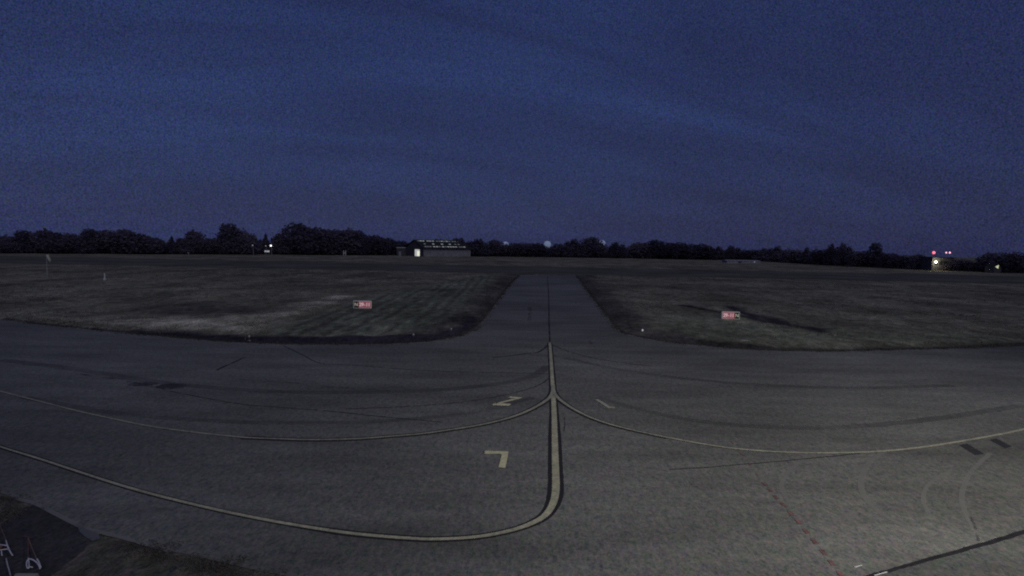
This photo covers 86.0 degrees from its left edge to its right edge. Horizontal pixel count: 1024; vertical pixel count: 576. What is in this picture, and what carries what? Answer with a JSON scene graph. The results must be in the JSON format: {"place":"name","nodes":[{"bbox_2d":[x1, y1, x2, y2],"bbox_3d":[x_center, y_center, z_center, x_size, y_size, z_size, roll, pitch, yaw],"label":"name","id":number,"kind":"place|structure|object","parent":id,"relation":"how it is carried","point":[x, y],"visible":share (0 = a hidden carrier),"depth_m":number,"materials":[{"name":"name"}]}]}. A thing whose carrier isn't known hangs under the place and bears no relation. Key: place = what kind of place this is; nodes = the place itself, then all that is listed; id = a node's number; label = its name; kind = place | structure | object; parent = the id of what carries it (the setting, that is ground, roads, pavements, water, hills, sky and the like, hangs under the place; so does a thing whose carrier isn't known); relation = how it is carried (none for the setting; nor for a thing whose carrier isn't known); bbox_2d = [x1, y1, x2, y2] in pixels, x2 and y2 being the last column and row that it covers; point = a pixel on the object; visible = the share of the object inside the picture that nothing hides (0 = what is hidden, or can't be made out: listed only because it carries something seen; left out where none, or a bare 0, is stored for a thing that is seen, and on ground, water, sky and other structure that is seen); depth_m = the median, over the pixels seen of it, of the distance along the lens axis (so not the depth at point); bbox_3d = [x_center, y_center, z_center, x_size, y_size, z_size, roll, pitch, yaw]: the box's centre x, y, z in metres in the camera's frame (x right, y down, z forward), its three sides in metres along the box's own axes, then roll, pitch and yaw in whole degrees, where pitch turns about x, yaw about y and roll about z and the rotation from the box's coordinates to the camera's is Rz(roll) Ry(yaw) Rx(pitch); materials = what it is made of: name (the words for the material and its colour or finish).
{"place":"outdoors","nodes":[
{"label":"outdoors","id":0,"kind":"place"},
{"bbox_2d":[0,505,93,575],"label":"path","id":1,"kind":"structure","parent":0,"point":[57,543],"depth_m":10.74,"materials":[{"name":"grey asphalt"}]},
{"bbox_2d":[0,526,12,555],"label":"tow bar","id":2,"kind":"object","parent":1,"relation":"on","point":[1,545],"visible":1,"depth_m":10.45,"materials":[{"name":"white metal"}]},
{"bbox_2d":[24,536,40,568],"bbox_3d":[-9.065,4.960,10.310,1.608,0.022,0.194,6,6,44],"label":"tow bar","id":3,"kind":"object","parent":1,"relation":"on","point":[35,561],"visible":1,"depth_m":10.07,"materials":[{"name":"white metal"}]},
{"bbox_2d":[78,526,99,540],"bbox_3d":[-8.585,4.945,11.092,0.929,0.001,0.191,4,5,30],"label":"concrete patch","id":4,"kind":"object","parent":1,"relation":"on","point":[89,534],"visible":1,"depth_m":11.05,"materials":[{"name":"grey concrete"}]},
{"bbox_2d":[0,242,1023,575],"bbox_3d":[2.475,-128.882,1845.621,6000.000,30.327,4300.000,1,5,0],"label":"ground","id":5,"kind":"structure","parent":0,"point":[406,310],"depth_m":53.22,"materials":[{"name":"green plant"}]},
{"bbox_2d":[0,234,24,252],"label":"tree","id":6,"kind":"object","parent":5,"relation":"on","point":[5,240],"visible":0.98,"depth_m":166.74,"materials":[{"name":"green plant"}]},
{"bbox_2d":[8,230,38,252],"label":"tree","id":7,"kind":"object","parent":5,"relation":"on","point":[22,236],"visible":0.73,"depth_m":168.98,"materials":[{"name":"green plant"}]},
{"bbox_2d":[25,228,60,253],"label":"tree","id":8,"kind":"object","parent":5,"relation":"on","point":[40,243],"visible":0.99,"depth_m":170.09,"materials":[{"name":"green plant"}]},
{"bbox_2d":[48,232,72,253],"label":"tree","id":9,"kind":"object","parent":5,"relation":"on","point":[56,235],"visible":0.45,"depth_m":172.88,"materials":[{"name":"green plant"}]},
{"bbox_2d":[52,233,90,253],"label":"tree","id":10,"kind":"object","parent":5,"relation":"on","point":[74,243],"visible":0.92,"depth_m":173.83,"materials":[{"name":"green plant"}]},
{"bbox_2d":[78,228,100,253],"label":"tree","id":11,"kind":"object","parent":5,"relation":"on","point":[86,234],"visible":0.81,"depth_m":177.11,"materials":[{"name":"green plant"}]},
{"bbox_2d":[90,230,129,253],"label":"tree","id":12,"kind":"object","parent":5,"relation":"on","point":[99,234],"visible":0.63,"depth_m":179.26,"materials":[{"name":"green plant"}]},
{"bbox_2d":[101,229,147,253],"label":"tree","id":13,"kind":"object","parent":5,"relation":"on","point":[126,235],"visible":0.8,"depth_m":180.60,"materials":[{"name":"green plant"}]},
{"bbox_2d":[123,233,163,253],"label":"tree","id":14,"kind":"object","parent":5,"relation":"on","point":[151,246],"visible":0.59,"depth_m":184.18,"materials":[{"name":"green plant"}]},
{"bbox_2d":[0,485,287,575],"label":"verge grass","id":15,"kind":"structure","parent":5,"relation":"on","point":[157,556],"depth_m":10.31,"materials":[{"name":"green plant"}]},
{"bbox_2d":[153,237,167,253],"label":"tree","id":16,"kind":"object","parent":5,"relation":"on","point":[164,244],"visible":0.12,"depth_m":190.04,"materials":[{"name":"green plant"}]},
{"bbox_2d":[165,236,177,253],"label":"tree","id":17,"kind":"object","parent":5,"relation":"on","point":[171,247],"visible":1,"depth_m":190.30,"materials":[{"name":"green plant"}]},
{"bbox_2d":[1,294,363,339],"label":"dry grass","id":18,"kind":"structure","parent":5,"relation":"on","point":[157,318],"depth_m":38.68,"materials":[{"name":"beige plant"}]},
{"bbox_2d":[175,238,195,253],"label":"tree","id":19,"kind":"object","parent":5,"relation":"on","point":[180,243],"visible":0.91,"depth_m":192.08,"materials":[{"name":"green plant"}]},
{"bbox_2d":[183,229,209,253],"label":"tree","id":20,"kind":"object","parent":5,"relation":"on","point":[197,240],"visible":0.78,"depth_m":194.41,"materials":[{"name":"green plant"}]},
{"bbox_2d":[201,238,229,253],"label":"tree","id":21,"kind":"object","parent":5,"relation":"on","point":[214,245],"visible":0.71,"depth_m":197.08,"materials":[{"name":"green plant"}]},
{"bbox_2d":[215,223,243,253],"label":"tree","id":22,"kind":"object","parent":5,"relation":"on","point":[226,237],"visible":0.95,"depth_m":197.71,"materials":[{"name":"green plant"}]},
{"bbox_2d":[232,228,261,254],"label":"tree","id":23,"kind":"object","parent":5,"relation":"on","point":[247,239],"visible":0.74,"depth_m":201.17,"materials":[{"name":"green plant"}]},
{"bbox_2d":[259,233,272,253],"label":"tree","id":24,"kind":"object","parent":5,"relation":"on","point":[264,245],"visible":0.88,"depth_m":208.12,"materials":[{"name":"green plant"}]},
{"bbox_2d":[267,233,292,254],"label":"tree","id":25,"kind":"object","parent":5,"relation":"on","point":[276,241],"visible":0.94,"depth_m":208.97,"materials":[{"name":"green plant"}]},
{"bbox_2d":[276,222,319,254],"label":"tree","id":26,"kind":"object","parent":5,"relation":"on","point":[295,234],"visible":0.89,"depth_m":210.00,"materials":[{"name":"green plant"}]},
{"bbox_2d":[292,227,338,254],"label":"tree","id":27,"kind":"object","parent":5,"relation":"on","point":[321,239],"visible":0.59,"depth_m":213.87,"materials":[{"name":"green plant"}]},
{"bbox_2d":[310,229,351,254],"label":"tree","id":28,"kind":"object","parent":5,"relation":"on","point":[340,237],"visible":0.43,"depth_m":219.14,"materials":[{"name":"green plant"}]},
{"bbox_2d":[330,227,363,253],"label":"tree","id":29,"kind":"object","parent":5,"relation":"on","point":[347,232],"visible":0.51,"depth_m":221.42,"materials":[{"name":"green plant"}]},
{"bbox_2d":[348,230,372,254],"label":"tree","id":30,"kind":"object","parent":5,"relation":"on","point":[365,246],"visible":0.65,"depth_m":224.22,"materials":[{"name":"green plant"}]},
{"bbox_2d":[353,301,371,308],"bbox_3d":[-12.821,1.570,47.046,1.522,0.949,0.182,1,5,-3],"label":"runway sign","id":31,"kind":"object","parent":5,"relation":"on","point":[362,304],"visible":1,"depth_m":46.95,"materials":[{"name":"metal"}]},
{"bbox_2d":[356,235,391,254],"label":"tree","id":32,"kind":"object","parent":5,"relation":"on","point":[377,243],"visible":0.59,"depth_m":228.72,"materials":[{"name":"green plant"}]},
{"bbox_2d":[374,238,402,254],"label":"tree","id":33,"kind":"object","parent":5,"relation":"on","point":[393,246],"visible":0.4,"depth_m":233.39,"materials":[{"name":"green plant"}]},
{"bbox_2d":[397,247,405,255],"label":"shed","id":34,"kind":"structure","parent":5,"relation":"on","point":[401,251],"depth_m":224.76,"materials":[{"name":"white paint"}]},
{"bbox_2d":[405,239,471,256],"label":"hangar","id":35,"kind":"structure","parent":5,"relation":"on","point":[437,248],"depth_m":230.15,"materials":[{"name":"grey metal"}]},
{"bbox_2d":[452,237,471,255],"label":"tree","id":36,"kind":"object","parent":5,"relation":"on","point":[459,241],"visible":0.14,"depth_m":241.19,"materials":[{"name":"green plant"}]},
{"bbox_2d":[466,238,492,255],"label":"tree","id":37,"kind":"object","parent":5,"relation":"on","point":[478,247],"visible":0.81,"depth_m":240.43,"materials":[{"name":"green plant"}]},
{"bbox_2d":[484,239,506,255],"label":"tree","id":38,"kind":"object","parent":5,"relation":"on","point":[496,247],"visible":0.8,"depth_m":245.07,"materials":[{"name":"green plant"}]},
{"bbox_2d":[0,275,1023,575],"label":"apron","id":39,"kind":"object","parent":5,"relation":"on","point":[632,505],"visible":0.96,"depth_m":16.15,"materials":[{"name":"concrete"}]},
{"bbox_2d":[16,497,170,551],"bbox_3d":[-8.936,4.913,11.430,5.189,0.001,0.266,3,5,23],"label":"kerb strip","id":40,"kind":"object","parent":39,"relation":"on","point":[61,516],"visible":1,"depth_m":11.36,"materials":[{"name":"grey concrete"}]},
{"bbox_2d":[155,383,180,388],"bbox_3d":[-13.660,3.963,22.076,1.309,0.001,0.923,1,5,0],"label":"stain","id":41,"kind":"object","parent":39,"relation":"on","point":[170,385],"visible":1,"depth_m":22.09,"materials":[{"name":"grey"}]},
{"bbox_2d":[0,385,552,439],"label":"lead line","id":42,"kind":"object","parent":39,"relation":"on","point":[546,399],"visible":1,"depth_m":17.58,"materials":[{"name":"yellow paint"}]},
{"bbox_2d":[0,342,563,541],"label":"taxiway marking line","id":43,"kind":"object","parent":39,"relation":"on","point":[560,498],"visible":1,"depth_m":12.57,"materials":[{"name":"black paint"}]},
{"bbox_2d":[171,391,437,421],"bbox_3d":[-7.881,4.273,19.623,11.350,0.001,0.539,2,5,15],"label":"paving joint","id":44,"kind":"object","parent":39,"relation":"on","point":[310,409],"visible":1,"depth_m":19.43,"materials":[{"name":"grey"}]},
{"bbox_2d":[244,336,455,344],"bbox_3d":[-9.179,3.210,32.398,12.567,0.001,2.096,0,5,-17],"label":"edge strip","id":45,"kind":"object","parent":39,"relation":"on","point":[365,344],"visible":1,"depth_m":31.84,"materials":[{"name":"grey"}]},
{"bbox_2d":[240,398,550,441],"bbox_3d":[-2.593,4.468,18.403,11.591,0.001,2.404,-2,5,-31],"label":"taxiway marking line","id":46,"kind":"object","parent":39,"relation":"on","point":[415,435],"visible":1,"depth_m":17.11,"materials":[{"name":"black paint"}]},
{"bbox_2d":[243,392,550,438],"bbox_3d":[-2.707,4.454,18.551,11.317,0.001,2.343,-2,5,-30],"label":"taxiway marking line","id":47,"kind":"object","parent":39,"relation":"on","point":[407,433],"visible":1,"depth_m":17.08,"materials":[{"name":"black paint"}]},
{"bbox_2d":[284,346,546,373],"bbox_3d":[-6.082,3.711,26.969,15.806,0.001,2.877,3,5,21],"label":"paving joint","id":48,"kind":"object","parent":39,"relation":"on","point":[391,368],"visible":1,"depth_m":26.08,"materials":[{"name":"grey"}]},
{"bbox_2d":[350,378,548,408],"bbox_3d":[-1.706,4.230,21.611,9.375,0.001,1.476,-2,6,-34],"label":"paving joint","id":49,"kind":"object","parent":39,"relation":"on","point":[447,403],"visible":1,"depth_m":20.47,"materials":[{"name":"grey"}]},
{"bbox_2d":[464,280,515,334],"bbox_3d":[-0.996,0.857,63.322,0.894,0.001,55.582,1,5,4],"label":"edge strip","id":50,"kind":"object","parent":39,"relation":"on","point":[481,323],"visible":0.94,"depth_m":48.96,"materials":[{"name":"grey"}]},
{"bbox_2d":[484,451,507,467],"bbox_3d":[-0.448,4.756,15.271,0.689,0.001,1.182,1,5,0],"label":"painted number","id":51,"kind":"object","parent":39,"relation":"on","point":[503,459],"visible":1,"depth_m":15.53,"materials":[{"name":"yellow paint"}]},
{"bbox_2d":[492,396,521,405],"bbox_3d":[-0.190,4.305,20.894,0.646,0.001,1.438,3,5,24],"label":"painted number","id":52,"kind":"object","parent":39,"relation":"on","point":[503,404],"visible":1,"depth_m":20.69,"materials":[{"name":"yellow paint"}]},
{"bbox_2d":[547,276,550,341],"bbox_3d":[4.502,0.563,68.177,0.179,0.001,69.628,1,5,3],"label":"joint","id":53,"kind":"object","parent":39,"relation":"on","point":[548,312],"visible":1,"depth_m":47.56,"materials":[{"name":"grey"}]},
{"bbox_2d":[595,399,614,407],"bbox_3d":[3.544,4.384,20.806,0.315,0.001,1.232,0,5,-16],"label":"painted number","id":54,"kind":"object","parent":39,"relation":"on","point":[603,403],"visible":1,"depth_m":20.69,"materials":[{"name":"yellow paint"}]},
{"bbox_2d":[556,398,666,438],"bbox_3d":[2.848,4.481,19.532,0.932,0.001,6.184,-2,5,-32],"label":"taxiway marking line","id":55,"kind":"object","parent":39,"relation":"on","point":[600,422],"visible":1,"depth_m":18.80,"materials":[{"name":"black paint"}]},
{"bbox_2d":[556,392,668,436],"bbox_3d":[3.022,4.476,19.635,0.908,0.001,5.997,-2,5,-32],"label":"taxiway marking line","id":56,"kind":"object","parent":39,"relation":"on","point":[594,417],"visible":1,"depth_m":19.45,"materials":[{"name":"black paint"}]},
{"bbox_2d":[578,279,720,347],"bbox_3d":[10.183,0.981,64.432,5.750,0.001,63.889,1,5,0],"label":"edge strip","id":57,"kind":"object","parent":39,"relation":"on","point":[608,320],"visible":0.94,"depth_m":38.38,"materials":[{"name":"grey"}]},
{"bbox_2d":[669,453,860,469],"bbox_3d":[7.288,4.900,15.487,6.247,0.001,0.128,0,5,-13],"label":"paving joint","id":58,"kind":"object","parent":39,"relation":"on","point":[766,462],"visible":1,"depth_m":15.41,"materials":[{"name":"grey"}]},
{"bbox_2d":[552,385,1023,452],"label":"lead line","id":59,"kind":"object","parent":39,"relation":"on","point":[558,397],"visible":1,"depth_m":17.17,"materials":[{"name":"yellow paint"}]},
{"bbox_2d":[858,448,952,550],"bbox_3d":[9.564,5.061,14.049,1.347,0.001,6.328,3,5,24],"label":"tyre scuff","id":60,"kind":"object","parent":39,"relation":"on","point":[861,479],"visible":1,"depth_m":13.32,"materials":[{"name":"grey rubber"}]},
{"bbox_2d":[921,469,953,512],"bbox_3d":[10.795,5.087,14.021,3.690,0.001,0.366,-3,7,-44],"label":"tyre scuff","id":61,"kind":"object","parent":39,"relation":"on","point":[924,491],"visible":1,"depth_m":13.69,"materials":[{"name":"grey rubber"}]},
{"bbox_2d":[866,530,1023,575],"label":"tar joint","id":62,"kind":"object","parent":39,"relation":"on","point":[989,542],"visible":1,"depth_m":10.98,"materials":[{"name":"black asphalt"}]},
{"bbox_2d":[876,534,1023,575],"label":"darker paving","id":63,"kind":"structure","parent":39,"relation":"on","point":[1004,558],"depth_m":10.59,"materials":[{"name":"concrete"}]},
{"bbox_2d":[960,444,983,454],"bbox_3d":[14.033,4.922,16.770,0.332,0.001,1.074,2,5,13],"label":"dark painted bar","id":64,"kind":"object","parent":39,"relation":"on","point":[971,450],"visible":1,"depth_m":16.73,"materials":[{"name":"grey paint"}]},
{"bbox_2d":[959,453,991,528],"bbox_3d":[12.069,5.086,14.335,0.467,0.001,6.256,5,6,43],"label":"tyre scuff","id":65,"kind":"object","parent":39,"relation":"on","point":[962,491],"visible":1,"depth_m":13.62,"materials":[{"name":"grey rubber"}]},
{"bbox_2d":[991,438,1011,447],"bbox_3d":[15.442,4.902,17.345,0.328,0.001,0.984,2,5,13],"label":"dark painted bar","id":66,"kind":"object","parent":39,"relation":"on","point":[1001,443],"visible":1,"depth_m":17.31,"materials":[{"name":"grey paint"}]},
{"bbox_2d":[1,275,1022,351],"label":"edge tufts","id":67,"kind":"object","parent":5,"relation":"on","point":[617,328],"visible":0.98,"depth_m":34.26,"materials":[{"name":"green plant"}]},
{"bbox_2d":[0,256,1023,283],"bbox_3d":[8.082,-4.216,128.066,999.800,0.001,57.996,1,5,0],"label":"runway","id":68,"kind":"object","parent":5,"relation":"on","point":[526,269],"depth_m":125.98,"materials":[{"name":"grey asphalt"}]},
{"bbox_2d":[3,239,1023,272],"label":"wood","id":69,"kind":"object","parent":5,"relation":"on","point":[107,252],"visible":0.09,"depth_m":220.90,"materials":[{"name":"green plant"}]},
{"bbox_2d":[388,240,408,253],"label":"tree","id":70,"kind":"object","parent":69,"relation":"on","point":[404,244],"visible":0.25,"depth_m":236.56,"materials":[{"name":"green plant"}]},
{"bbox_2d":[737,249,758,259],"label":"tree","id":71,"kind":"object","parent":69,"relation":"on","point":[747,253],"visible":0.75,"depth_m":258.14,"materials":[{"name":"green plant"}]},
{"bbox_2d":[501,242,538,256],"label":"tree","id":72,"kind":"object","parent":5,"relation":"on","point":[515,247],"visible":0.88,"depth_m":248.14,"materials":[{"name":"green plant"}]},
{"bbox_2d":[519,243,551,256],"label":"tree","id":73,"kind":"object","parent":5,"relation":"on","point":[543,249],"visible":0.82,"depth_m":250.05,"materials":[{"name":"green plant"}]},
{"bbox_2d":[548,243,572,256],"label":"tree","id":74,"kind":"object","parent":5,"relation":"on","point":[559,248],"visible":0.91,"depth_m":254.60,"materials":[{"name":"green plant"}]},
{"bbox_2d":[560,238,582,256],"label":"tree","id":75,"kind":"object","parent":5,"relation":"on","point":[572,243],"visible":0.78,"depth_m":256.14,"materials":[{"name":"green plant"}]},
{"bbox_2d":[576,237,607,257],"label":"tree","id":76,"kind":"object","parent":5,"relation":"on","point":[593,249],"visible":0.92,"depth_m":255.92,"materials":[{"name":"green plant"}]},
{"bbox_2d":[604,242,628,257],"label":"tree","id":77,"kind":"object","parent":5,"relation":"on","point":[614,248],"visible":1,"depth_m":256.51,"materials":[{"name":"green plant"}]},
{"bbox_2d":[625,242,656,258],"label":"tree","id":78,"kind":"object","parent":5,"relation":"on","point":[634,250],"visible":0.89,"depth_m":259.23,"materials":[{"name":"green plant"}]},
{"bbox_2d":[639,239,673,258],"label":"tree","id":79,"kind":"object","parent":5,"relation":"on","point":[656,247],"visible":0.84,"depth_m":257.61,"materials":[{"name":"green plant"}]},
{"bbox_2d":[657,242,696,258],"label":"tree","id":80,"kind":"object","parent":5,"relation":"on","point":[677,248],"visible":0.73,"depth_m":257.27,"materials":[{"name":"green plant"}]},
{"bbox_2d":[676,243,718,259],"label":"tree","id":81,"kind":"object","parent":5,"relation":"on","point":[703,251],"visible":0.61,"depth_m":259.45,"materials":[{"name":"green plant"}]},
{"bbox_2d":[708,246,726,259],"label":"tree","id":82,"kind":"object","parent":5,"relation":"on","point":[721,251],"visible":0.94,"depth_m":260.13,"materials":[{"name":"green plant"}]},
{"bbox_2d":[721,311,739,318],"bbox_3d":[17.818,2.376,44.720,1.414,0.891,0.182,1,5,3],"label":"runway sign","id":83,"kind":"object","parent":5,"relation":"on","point":[730,315],"visible":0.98,"depth_m":44.63,"materials":[{"name":"metal"}]},
{"bbox_2d":[721,245,743,259],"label":"tree","id":84,"kind":"object","parent":5,"relation":"on","point":[730,249],"visible":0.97,"depth_m":260.00,"materials":[{"name":"green plant"}]},
{"bbox_2d":[751,248,766,260],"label":"tree","id":85,"kind":"object","parent":5,"relation":"on","point":[760,254],"visible":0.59,"depth_m":252.87,"materials":[{"name":"green plant"}]},
{"bbox_2d":[763,245,782,261],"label":"tree","id":86,"kind":"object","parent":5,"relation":"on","point":[772,254],"visible":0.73,"depth_m":241.86,"materials":[{"name":"green plant"}]},
{"bbox_2d":[777,248,802,262],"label":"tree","id":87,"kind":"object","parent":5,"relation":"on","point":[791,256],"visible":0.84,"depth_m":229.16,"materials":[{"name":"green plant"}]},
{"bbox_2d":[797,247,815,263],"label":"tree","id":88,"kind":"object","parent":5,"relation":"on","point":[802,258],"visible":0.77,"depth_m":221.66,"materials":[{"name":"green plant"}]},
{"bbox_2d":[807,248,826,264],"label":"tree","id":89,"kind":"object","parent":5,"relation":"on","point":[817,255],"visible":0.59,"depth_m":211.63,"materials":[{"name":"green plant"}]},
{"bbox_2d":[822,243,838,264],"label":"tree","id":90,"kind":"object","parent":5,"relation":"on","point":[831,252],"visible":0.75,"depth_m":206.60,"materials":[{"name":"green plant"}]},
{"bbox_2d":[832,242,853,265],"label":"tree","id":91,"kind":"object","parent":5,"relation":"on","point":[842,251],"visible":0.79,"depth_m":199.24,"materials":[{"name":"green plant"}]},
{"bbox_2d":[844,250,867,266],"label":"tree","id":92,"kind":"object","parent":5,"relation":"on","point":[854,259],"visible":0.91,"depth_m":194.92,"materials":[{"name":"green plant"}]},
{"bbox_2d":[864,242,884,267],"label":"tree","id":93,"kind":"object","parent":5,"relation":"on","point":[875,252],"visible":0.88,"depth_m":191.61,"materials":[{"name":"green plant"}]},
{"bbox_2d":[874,252,898,267],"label":"tree","id":94,"kind":"object","parent":5,"relation":"on","point":[882,262],"visible":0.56,"depth_m":188.24,"materials":[{"name":"green plant"}]},
{"bbox_2d":[885,255,917,268],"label":"tree","id":95,"kind":"object","parent":5,"relation":"on","point":[899,259],"visible":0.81,"depth_m":183.60,"materials":[{"name":"green plant"}]},
{"bbox_2d":[904,254,925,269],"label":"tree","id":96,"kind":"object","parent":5,"relation":"on","point":[912,263],"visible":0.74,"depth_m":179.86,"materials":[{"name":"green plant"}]},
{"bbox_2d":[920,251,955,270],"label":"control building","id":97,"kind":"structure","parent":5,"relation":"on","point":[933,263],"depth_m":173.25,"materials":[{"name":"metal"}]},
{"bbox_2d":[944,259,975,270],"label":"tree","id":98,"kind":"object","parent":5,"relation":"on","point":[957,263],"visible":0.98,"depth_m":171.08,"materials":[{"name":"green plant"}]},
{"bbox_2d":[973,252,1000,270],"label":"tree","id":99,"kind":"object","parent":5,"relation":"on","point":[982,258],"visible":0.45,"depth_m":168.94,"materials":[{"name":"green plant"}]},
{"bbox_2d":[985,263,1000,272],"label":"hut","id":100,"kind":"object","parent":5,"relation":"on","point":[992,267],"visible":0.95,"depth_m":160.99,"materials":[{"name":"black"}]},
{"bbox_2d":[987,251,1023,272],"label":"tree","id":101,"kind":"object","parent":5,"relation":"on","point":[1004,259],"visible":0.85,"depth_m":163.23,"materials":[{"name":"green plant"}]},
{"bbox_2d":[0,0,1023,257],"label":"sky","id":102,"kind":"structure","parent":0,"point":[898,125],"materials":[{"name":"blue"}]},
{"bbox_2d":[722,260,759,263],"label":"shed","id":103,"kind":"structure","parent":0,"point":[742,261],"depth_m":213.86,"materials":[{"name":"white paint"}]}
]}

